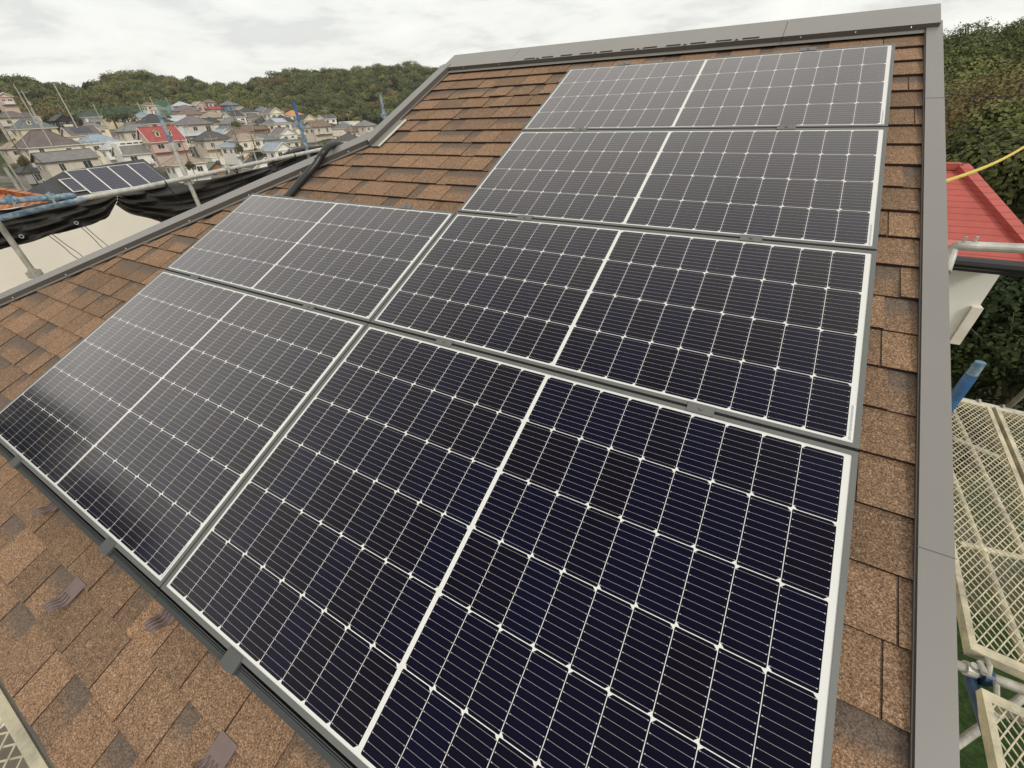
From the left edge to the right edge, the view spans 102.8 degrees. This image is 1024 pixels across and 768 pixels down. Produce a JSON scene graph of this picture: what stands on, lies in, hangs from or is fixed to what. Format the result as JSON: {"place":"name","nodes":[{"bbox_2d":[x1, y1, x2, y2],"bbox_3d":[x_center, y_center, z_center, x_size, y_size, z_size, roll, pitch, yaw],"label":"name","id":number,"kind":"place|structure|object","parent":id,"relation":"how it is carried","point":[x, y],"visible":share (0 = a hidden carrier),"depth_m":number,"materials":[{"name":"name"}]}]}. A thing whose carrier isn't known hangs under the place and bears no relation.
{"place":"outdoors","nodes":[
{"label":"outdoors","id":0,"kind":"place"},
{"bbox_2d":[0,198,160,728],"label":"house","id":1,"kind":"structure","parent":0,"point":[47,254],"depth_m":5.67,"materials":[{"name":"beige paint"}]},
{"bbox_2d":[0,77,1023,767],"bbox_3d":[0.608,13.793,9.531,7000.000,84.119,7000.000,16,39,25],"label":"terrain","id":2,"kind":"structure","parent":0,"point":[8,183],"depth_m":8.75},
{"bbox_2d":[0,140,19,163],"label":"house","id":3,"kind":"structure","parent":2,"relation":"on","point":[10,154],"depth_m":141.38,"materials":[{"name":"beige tile"}]},
{"bbox_2d":[0,92,20,112],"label":"house","id":4,"kind":"structure","parent":2,"relation":"on","point":[7,102],"depth_m":172.13,"materials":[{"name":"tile"}]},
{"bbox_2d":[0,111,31,140],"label":"house","id":5,"kind":"structure","parent":2,"relation":"on","point":[14,116],"depth_m":162.41,"materials":[{"name":"tile"}]},
{"bbox_2d":[1,123,38,184],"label":"tree","id":6,"kind":"object","parent":2,"relation":"on","point":[21,160],"visible":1,"depth_m":84.99,"materials":[{"name":"green plant"}]},
{"bbox_2d":[0,221,43,278],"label":"scaffold post","id":7,"kind":"object","parent":2,"relation":"on","point":[32,272],"visible":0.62,"depth_m":4.00,"materials":[{"name":"metal"}]},
{"bbox_2d":[0,197,85,220],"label":"scaffold rail","id":8,"kind":"object","parent":7,"relation":"attached to","point":[24,212],"visible":1,"depth_m":3.92,"materials":[{"name":"metal"}]},
{"bbox_2d":[0,192,76,206],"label":"scaffold rail","id":9,"kind":"object","parent":8,"relation":"attached to","point":[8,199],"visible":1,"depth_m":3.80,"materials":[{"name":"metal"}]},
{"bbox_2d":[0,195,117,249],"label":"sheet","id":10,"kind":"object","parent":7,"relation":"attached to","point":[35,226],"visible":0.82,"depth_m":4.28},
{"bbox_2d":[0,187,47,209],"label":"house","id":11,"kind":"structure","parent":2,"relation":"on","point":[4,192],"depth_m":9.93,"materials":[{"name":"orange tile"}]},
{"bbox_2d":[10,163,42,187],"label":"house","id":12,"kind":"structure","parent":2,"relation":"on","point":[24,175],"depth_m":108.64,"materials":[{"name":"tile"}]},
{"bbox_2d":[7,117,59,140],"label":"house","id":13,"kind":"structure","parent":2,"relation":"on","point":[24,125],"depth_m":145.00,"materials":[{"name":"tile"}]},
{"bbox_2d":[12,129,81,166],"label":"house","id":14,"kind":"structure","parent":2,"relation":"on","point":[36,140],"depth_m":108.99,"materials":[{"name":"tile"}]},
{"bbox_2d":[47,114,78,129],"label":"house","id":15,"kind":"structure","parent":2,"relation":"on","point":[60,120],"depth_m":183.16,"materials":[{"name":"tile"}]},
{"bbox_2d":[30,148,100,180],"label":"house","id":16,"kind":"structure","parent":2,"relation":"on","point":[49,164],"depth_m":103.10,"materials":[{"name":"tile"}]},
{"bbox_2d":[60,125,103,140],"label":"house","id":17,"kind":"structure","parent":2,"relation":"on","point":[74,133],"depth_m":151.10,"materials":[{"name":"tile"}]},
{"bbox_2d":[83,122,111,136],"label":"house","id":18,"kind":"structure","parent":2,"relation":"on","point":[103,129],"depth_m":163.50,"materials":[{"name":"paint"}]},
{"bbox_2d":[77,134,121,164],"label":"house","id":19,"kind":"structure","parent":2,"relation":"on","point":[102,139],"depth_m":126.46,"materials":[{"name":"blue tile"}]},
{"bbox_2d":[27,159,175,195],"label":"house","id":20,"kind":"structure","parent":2,"relation":"on","point":[54,185],"depth_m":23.89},
{"bbox_2d":[58,178,86,192],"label":"solar panel","id":21,"kind":"object","parent":20,"relation":"on","point":[72,185],"visible":1,"depth_m":24.02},
{"bbox_2d":[64,169,110,193],"bbox_3d":[-25.575,-12.258,24.678,2.360,0.050,1.062,38,45,6],"label":"solar panel","id":22,"kind":"object","parent":20,"relation":"on","point":[88,181],"visible":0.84,"depth_m":24.65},
{"bbox_2d":[87,166,130,189],"bbox_3d":[-25.055,-12.800,25.429,2.360,0.050,1.062,38,45,6],"label":"solar panel","id":23,"kind":"object","parent":20,"relation":"on","point":[109,178],"visible":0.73,"depth_m":25.41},
{"bbox_2d":[107,164,148,186],"bbox_3d":[-24.535,-13.342,26.181,2.360,0.050,1.062,38,45,6],"label":"solar panel","id":24,"kind":"object","parent":20,"relation":"on","point":[128,175],"visible":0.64,"depth_m":26.17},
{"bbox_2d":[126,162,165,182],"bbox_3d":[-24.015,-13.884,26.932,2.360,0.050,1.062,38,45,6],"label":"solar panel","id":25,"kind":"object","parent":20,"relation":"on","point":[146,172],"visible":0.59,"depth_m":26.92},
{"bbox_2d":[98,140,117,163],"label":"house","id":26,"kind":"structure","parent":2,"relation":"on","point":[105,150],"depth_m":126.73,"materials":[{"name":"tile"}]},
{"bbox_2d":[100,101,120,128],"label":"tree","id":27,"kind":"object","parent":2,"relation":"on","point":[113,118],"visible":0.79,"depth_m":182.57,"materials":[{"name":"green plant"}]},
{"bbox_2d":[76,105,146,119],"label":"net fence","id":28,"kind":"object","parent":2,"relation":"on","point":[110,112],"visible":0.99,"depth_m":177.32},
{"bbox_2d":[113,98,136,122],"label":"tree","id":29,"kind":"object","parent":2,"relation":"on","point":[126,115],"visible":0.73,"depth_m":185.88,"materials":[{"name":"green plant"}]},
{"bbox_2d":[112,123,147,140],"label":"house","id":30,"kind":"structure","parent":2,"relation":"on","point":[125,132],"depth_m":137.90,"materials":[{"name":"paint"}]},
{"bbox_2d":[109,140,158,167],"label":"house","id":31,"kind":"structure","parent":2,"relation":"on","point":[122,151],"depth_m":119.06,"materials":[{"name":"paint"}]},
{"bbox_2d":[137,114,174,125],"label":"house","id":32,"kind":"structure","parent":2,"relation":"on","point":[150,120],"depth_m":151.64,"materials":[{"name":"tile"}]},
{"bbox_2d":[136,125,190,166],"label":"house","id":33,"kind":"structure","parent":2,"relation":"on","point":[154,139],"depth_m":121.75,"materials":[{"name":"red tile"}]},
{"bbox_2d":[154,100,173,115],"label":"net fence","id":34,"kind":"object","parent":2,"relation":"on","point":[163,107],"visible":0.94,"depth_m":146.17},
{"bbox_2d":[155,110,200,205],"bbox_3d":[-3.856,0.117,6.812,0.106,7.790,0.106,-22,39,-25],"label":"scaffold post","id":35,"kind":"object","parent":2,"relation":"on","point":[173,147],"visible":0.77,"depth_m":4.84,"materials":[{"name":"metal"}]},
{"bbox_2d":[68,142,345,200],"bbox_3d":[-3.149,-3.410,6.033,0.076,0.360,5.547,16,39,25],"label":"scaffold rail","id":36,"kind":"object","parent":35,"relation":"attached to","point":[226,168],"visible":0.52,"depth_m":4.99,"materials":[{"name":"metal"}]},
{"bbox_2d":[116,166,273,221],"bbox_3d":[-4.011,-2.488,5.460,0.216,0.520,2.028,16,39,25],"label":"sheet","id":37,"kind":"object","parent":36,"relation":"hanging from","point":[164,203],"visible":0.74,"depth_m":5.13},
{"bbox_2d":[160,154,210,182],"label":"house","id":38,"kind":"structure","parent":2,"relation":"on","point":[172,167],"depth_m":107.76,"materials":[{"name":"beige tile"}]},
{"bbox_2d":[174,109,203,116],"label":"house","id":39,"kind":"structure","parent":2,"relation":"on","point":[189,112],"depth_m":190.40,"materials":[{"name":"tile"}]},
{"bbox_2d":[178,126,202,144],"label":"house","id":40,"kind":"structure","parent":2,"relation":"on","point":[191,134],"depth_m":139.60,"materials":[{"name":"paint"}]},
{"bbox_2d":[172,115,218,132],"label":"house","id":41,"kind":"structure","parent":2,"relation":"on","point":[191,123],"depth_m":141.76,"materials":[{"name":"tile"}]},
{"bbox_2d":[198,111,221,120],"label":"house","id":42,"kind":"structure","parent":2,"relation":"on","point":[213,114],"depth_m":192.42,"materials":[{"name":"beige tile"}]},
{"bbox_2d":[190,130,230,159],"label":"house","id":43,"kind":"structure","parent":2,"relation":"on","point":[204,148],"depth_m":138.59,"materials":[{"name":"paint"}]},
{"bbox_2d":[0,70,430,103],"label":"woodland undergrowth","id":44,"kind":"object","parent":2,"relation":"on","point":[347,78],"visible":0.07,"depth_m":301.26,"materials":[{"name":"green plant"}]},
{"bbox_2d":[205,162,229,175],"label":"house","id":45,"kind":"structure","parent":2,"relation":"on","point":[212,165],"depth_m":128.34,"materials":[{"name":"beige tile"}]},
{"bbox_2d":[0,60,440,121],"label":"woods","id":46,"kind":"object","parent":2,"relation":"on","point":[47,107],"visible":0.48,"depth_m":262.40,"materials":[{"name":"green plant"}]},
{"bbox_2d":[218,100,239,110],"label":"house","id":47,"kind":"structure","parent":2,"relation":"on","point":[227,105],"depth_m":213.35,"materials":[{"name":"tile"}]},
{"bbox_2d":[217,141,242,164],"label":"house","id":48,"kind":"structure","parent":2,"relation":"on","point":[231,157],"depth_m":136.79,"materials":[{"name":"paint"}]},
{"bbox_2d":[220,111,246,124],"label":"house","id":49,"kind":"structure","parent":2,"relation":"on","point":[240,116],"depth_m":190.42,"materials":[{"name":"tile"}]},
{"bbox_2d":[226,132,263,157],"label":"house","id":50,"kind":"structure","parent":2,"relation":"on","point":[244,140],"depth_m":136.45,"materials":[{"name":"paint"}]},
{"bbox_2d":[241,156,267,171],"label":"house","id":51,"kind":"structure","parent":2,"relation":"on","point":[249,159],"depth_m":112.09,"materials":[{"name":"tile"}]},
{"bbox_2d":[253,133,279,144],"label":"house","id":52,"kind":"structure","parent":2,"relation":"on","point":[267,138],"depth_m":145.36,"materials":[{"name":"tile"}]},
{"bbox_2d":[261,107,284,119],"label":"house","id":53,"kind":"structure","parent":2,"relation":"on","point":[269,113],"depth_m":196.29,"materials":[{"name":"tile"}]},
{"bbox_2d":[260,142,291,157],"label":"house","id":54,"kind":"structure","parent":2,"relation":"on","point":[273,149],"depth_m":132.00,"materials":[{"name":"white tile"}]},
{"bbox_2d":[260,116,291,131],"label":"house","id":55,"kind":"structure","parent":2,"relation":"on","point":[273,122],"depth_m":177.40,"materials":[{"name":"tile"}]},
{"bbox_2d":[268,127,297,138],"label":"house","id":56,"kind":"structure","parent":2,"relation":"on","point":[281,132],"depth_m":172.72,"materials":[{"name":"tile"}]},
{"bbox_2d":[278,137,300,146],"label":"house","id":57,"kind":"structure","parent":2,"relation":"on","point":[293,142],"depth_m":173.26,"materials":[{"name":"tile"}]},
{"bbox_2d":[292,100,310,157],"bbox_3d":[-2.981,-0.819,8.061,0.106,7.848,0.106,-22,39,-25],"label":"scaffold post","id":58,"kind":"object","parent":2,"relation":"on","point":[300,125],"visible":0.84,"depth_m":5.99,"materials":[{"name":"metal"}]},
{"bbox_2d":[267,146,322,172],"bbox_3d":[-3.151,-3.644,6.572,0.175,0.315,1.746,16,39,25],"label":"sheet","id":59,"kind":"object","parent":58,"relation":"attached to","point":[283,164],"visible":0.25,"depth_m":6.22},
{"bbox_2d":[304,120,334,142],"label":"house","id":60,"kind":"structure","parent":2,"relation":"on","point":[322,129],"depth_m":174.90,"materials":[{"name":"tile"}]},
{"bbox_2d":[316,114,336,125],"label":"house","id":61,"kind":"structure","parent":2,"relation":"on","point":[330,118],"depth_m":232.83,"materials":[{"name":"tile"}]},
{"bbox_2d":[353,120,376,135],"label":"house","id":62,"kind":"structure","parent":2,"relation":"on","point":[362,127],"depth_m":210.19,"materials":[{"name":"tile"}]},
{"bbox_2d":[0,3,959,767],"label":"house","id":63,"kind":"structure","parent":2,"relation":"on","point":[94,673],"depth_m":1.37,"materials":[{"name":"tile"}]},
{"bbox_2d":[0,684,51,767],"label":"scaffold plank","id":64,"kind":"object","parent":63,"relation":"on","point":[32,755],"visible":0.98,"depth_m":1.28,"materials":[{"name":"paint"}]},
{"bbox_2d":[32,502,56,516],"bbox_3d":[-1.919,0.503,1.703,0.072,0.029,0.110,16,39,25],"label":"snow guard","id":65,"kind":"object","parent":63,"relation":"on","point":[50,507],"visible":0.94,"depth_m":1.69,"materials":[{"name":"brown paint"}]},
{"bbox_2d":[42,576,85,612],"bbox_3d":[-1.574,0.745,1.440,0.072,0.029,0.110,16,39,25],"label":"snow guard","id":66,"kind":"object","parent":63,"relation":"on","point":[71,592],"visible":1,"depth_m":1.44,"materials":[{"name":"brown paint"}]},
{"bbox_2d":[0,443,162,598],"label":"front skirt","id":67,"kind":"object","parent":63,"relation":"attached to","point":[107,547],"visible":0.83,"depth_m":1.51,"materials":[{"name":"metal"}]},
{"bbox_2d":[143,608,174,633],"bbox_3d":[-1.110,0.738,1.312,0.072,0.029,0.110,16,39,25],"label":"snow guard","id":68,"kind":"object","parent":63,"relation":"on","point":[163,618],"visible":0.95,"depth_m":1.30,"materials":[{"name":"brown paint"}]},
{"bbox_2d":[196,729,237,767],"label":"snow guard","id":69,"kind":"object","parent":63,"relation":"on","point":[222,750],"visible":1,"depth_m":1.07,"materials":[{"name":"brown paint"}]},
{"bbox_2d":[155,591,357,767],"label":"front skirt","id":70,"kind":"object","parent":63,"relation":"attached to","point":[230,662],"visible":0.81,"depth_m":1.08,"materials":[{"name":"metal"}]},
{"bbox_2d":[166,269,369,323],"bbox_3d":[-1.363,-0.461,2.166,1.714,0.074,0.040,16,39,25],"label":"mounting rail","id":71,"kind":"object","parent":63,"relation":"on","point":[274,298],"visible":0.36,"depth_m":2.05,"materials":[{"name":"black metal"}]},
{"bbox_2d":[0,270,367,586],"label":"solar panel","id":72,"kind":"object","parent":71,"relation":"attached to","point":[145,427],"visible":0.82,"depth_m":1.77,"materials":[{"name":"glass"}]},
{"bbox_2d":[165,193,455,323],"bbox_3d":[-1.201,-0.783,2.308,1.722,0.035,0.763,16,62,25],"label":"solar panel","id":73,"kind":"object","parent":71,"relation":"on","point":[359,261],"visible":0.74,"depth_m":2.20,"materials":[{"name":"glass"}]},
{"bbox_2d":[284,140,342,196],"bbox_3d":[-1.387,-1.567,2.991,0.128,0.343,0.888,10,36,17],"label":"conduit","id":74,"kind":"object","parent":63,"relation":"on","point":[305,176],"visible":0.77,"depth_m":2.91,"materials":[{"name":"black plastic"}]},
{"bbox_2d":[371,323,855,451],"bbox_3d":[0.144,-0.024,1.438,1.714,0.074,0.040,16,39,25],"label":"mounting rail","id":75,"kind":"object","parent":63,"relation":"on","point":[768,427],"visible":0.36,"depth_m":1.28,"materials":[{"name":"black metal"}]},
{"bbox_2d":[161,324,858,767],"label":"solar panel","id":76,"kind":"object","parent":75,"relation":"on","point":[407,550],"visible":1,"depth_m":1.06,"materials":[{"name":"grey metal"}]},
{"bbox_2d":[371,212,876,450],"bbox_3d":[0.306,-0.346,1.580,1.722,0.035,0.763,16,62,25],"label":"solar panel","id":77,"kind":"object","parent":75,"relation":"on","point":[772,334],"visible":0.88,"depth_m":1.44,"materials":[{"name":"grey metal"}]},
{"bbox_2d":[686,401,714,416],"bbox_3d":[0.559,0.085,1.217,0.074,0.051,0.033,16,63,25],"label":"panel clamp","id":78,"kind":"object","parent":75,"relation":"attached to","point":[702,409],"visible":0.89,"depth_m":1.20,"materials":[{"name":"grey metal"}]},
{"bbox_2d":[460,212,874,250],"bbox_3d":[0.479,-0.641,1.762,1.714,0.074,0.040,16,39,25],"label":"mounting rail","id":79,"kind":"object","parent":63,"relation":"attached to","point":[681,232],"visible":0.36,"depth_m":1.63,"materials":[{"name":"black metal"}]},
{"bbox_2d":[458,127,887,250],"bbox_3d":[0.641,-0.964,1.904,1.722,0.035,0.763,16,63,25],"label":"solar panel","id":80,"kind":"object","parent":79,"relation":"on","point":[819,186],"visible":0.84,"depth_m":1.78,"materials":[{"name":"glass"}]},
{"bbox_2d":[739,234,762,241],"bbox_3d":[0.896,-0.532,1.540,0.074,0.051,0.033,16,63,25],"label":"panel clamp","id":81,"kind":"object","parent":79,"relation":"attached to","point":[750,238],"visible":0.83,"depth_m":1.52,"materials":[{"name":"grey metal"}]},
{"bbox_2d":[533,127,858,130],"bbox_3d":[0.815,-1.258,2.086,1.714,0.074,0.040,16,39,25],"label":"mounting rail","id":82,"kind":"object","parent":63,"relation":"on","point":[739,128],"visible":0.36,"depth_m":1.92,"materials":[{"name":"black metal"}]},
{"bbox_2d":[522,43,895,130],"bbox_3d":[0.976,-1.581,2.228,1.722,0.035,0.763,16,63,25],"label":"solar panel","id":83,"kind":"object","parent":82,"relation":"on","point":[840,87],"visible":0.82,"depth_m":2.12,"materials":[{"name":"glass"}]},
{"bbox_2d":[953,437,1000,460],"bbox_3d":[6.503,1.008,5.382,0.067,0.068,1.039,-23,39,-27],"label":"scaffold rail","id":84,"kind":"object","parent":2,"relation":"on","point":[976,449],"visible":0.28,"depth_m":5.54,"materials":[{"name":"metal"}]},
{"bbox_2d":[952,411,1023,564],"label":"scaffold rail","id":85,"kind":"object","parent":84,"relation":"attached to","point":[997,502],"visible":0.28,"depth_m":4.97,"materials":[{"name":"metal"}]},
{"bbox_2d":[957,540,1023,560],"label":"scaffold rail","id":86,"kind":"object","parent":85,"relation":"attached to","point":[994,552],"visible":0.59,"depth_m":4.33,"materials":[{"name":"metal"}]},
{"bbox_2d":[944,75,1020,117],"bbox_3d":[22.807,-12.154,22.308,4.673,7.745,4.436,16,39,25],"label":"tree","id":87,"kind":"object","parent":2,"relation":"on","point":[947,89],"visible":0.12,"depth_m":19.85,"materials":[{"name":"green plant"}]},
{"bbox_2d":[943,16,1023,120],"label":"woods","id":88,"kind":"object","parent":2,"relation":"on","point":[966,52],"visible":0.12,"depth_m":43.52,"materials":[{"name":"green plant"}]},
{"bbox_2d":[944,60,1023,125],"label":"tree","id":89,"kind":"object","parent":2,"relation":"on","point":[999,84],"visible":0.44,"depth_m":15.47,"materials":[{"name":"green plant"}]},
{"bbox_2d":[945,96,1023,220],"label":"tree","id":90,"kind":"object","parent":2,"relation":"on","point":[1015,116],"visible":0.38,"depth_m":13.53,"materials":[{"name":"green plant"}]},
{"bbox_2d":[945,84,1023,160],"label":"tree","id":91,"kind":"object","parent":2,"relation":"on","point":[953,115],"visible":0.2,"depth_m":14.42,"materials":[{"name":"green plant"}]},
{"bbox_2d":[946,124,1023,224],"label":"tree","id":92,"kind":"object","parent":2,"relation":"on","point":[1004,180],"visible":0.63,"depth_m":11.32,"materials":[{"name":"green plant"}]},
{"bbox_2d":[946,146,1023,182],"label":"rope","id":93,"kind":"object","parent":2,"relation":"on","point":[979,169],"visible":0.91,"depth_m":3.02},
{"bbox_2d":[948,236,1023,273],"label":"scaffold rail","id":94,"kind":"object","parent":2,"relation":"on","point":[965,245],"visible":0.82,"depth_m":2.13,"materials":[{"name":"metal"}]},
{"bbox_2d":[950,304,1023,482],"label":"tree","id":95,"kind":"object","parent":2,"relation":"on","point":[969,352],"visible":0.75,"depth_m":6.27,"materials":[{"name":"green plant"}]},
{"bbox_2d":[951,364,1023,425],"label":"tree","id":96,"kind":"object","parent":2,"relation":"on","point":[973,394],"visible":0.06,"depth_m":7.01,"materials":[{"name":"green plant"}]},
{"bbox_2d":[952,275,1023,425],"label":"tree","id":97,"kind":"object","parent":2,"relation":"on","point":[1005,292],"visible":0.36,"depth_m":6.30,"materials":[{"name":"green plant"}]},
{"bbox_2d":[952,300,1023,439],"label":"tree","id":98,"kind":"object","parent":2,"relation":"on","point":[983,383],"visible":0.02,"depth_m":6.88,"materials":[{"name":"green plant"}]},
{"bbox_2d":[959,693,1023,749],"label":"scaffold rail","id":99,"kind":"object","parent":2,"relation":"on","point":[969,735],"visible":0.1,"depth_m":3.13,"materials":[{"name":"metal"}]},
{"bbox_2d":[953,470,1023,663],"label":"scaffold rail","id":100,"kind":"object","parent":99,"relation":"attached to","point":[1007,620],"visible":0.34,"depth_m":4.10,"materials":[{"name":"metal"}]},
{"bbox_2d":[1005,389,1023,407],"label":"scaffold rail","id":101,"kind":"object","parent":2,"relation":"on","point":[1016,399],"visible":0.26,"depth_m":4.08,"materials":[{"name":"metal"}]},
{"bbox_2d":[0,0,1023,88],"label":"sky","id":102,"kind":"structure","parent":0,"point":[72,42],"materials":[{"name":"white"}]},
{"bbox_2d":[946,162,1023,344],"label":"house","id":103,"kind":"structure","parent":0,"point":[978,207],"depth_m":4.74,"materials":[{"name":"red metal"}]},
{"bbox_2d":[956,611,1023,767],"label":"lawn","id":104,"kind":"structure","parent":0,"point":[972,754],"depth_m":6.11,"materials":[{"name":"green plant"}]},
{"bbox_2d":[951,360,986,411],"bbox_3d":[2.379,2.611,3.847,0.051,6.608,0.051,16,39,25],"label":"scaffold post","id":105,"kind":"object","parent":104,"relation":"on","point":[965,383],"visible":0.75,"depth_m":2.02,"materials":[{"name":"metal"}]},
{"bbox_2d":[957,660,1023,694],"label":"scaffold rail","id":106,"kind":"object","parent":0,"point":[977,669],"visible":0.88,"depth_m":1.97,"materials":[{"name":"metal"}]},
{"bbox_2d":[962,674,1006,767],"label":"scaffold rail","id":107,"kind":"object","parent":106,"relation":"attached to","point":[972,685],"depth_m":1.96,"materials":[{"name":"metal"}]},
{"bbox_2d":[976,680,1023,767],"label":"scaffold plank","id":108,"kind":"object","parent":107,"relation":"on","point":[989,704],"visible":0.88,"depth_m":1.83,"materials":[{"name":"paint"}]},
{"bbox_2d":[952,399,1023,679],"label":"scaffold plank","id":109,"kind":"object","parent":106,"relation":"on","point":[990,658],"visible":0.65,"depth_m":2.48,"materials":[{"name":"paint"}]},
{"bbox_2d":[992,404,1023,484],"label":"scaffold plank","id":110,"kind":"object","parent":106,"relation":"on","point":[1000,414],"visible":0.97,"depth_m":3.29,"materials":[{"name":"paint"}]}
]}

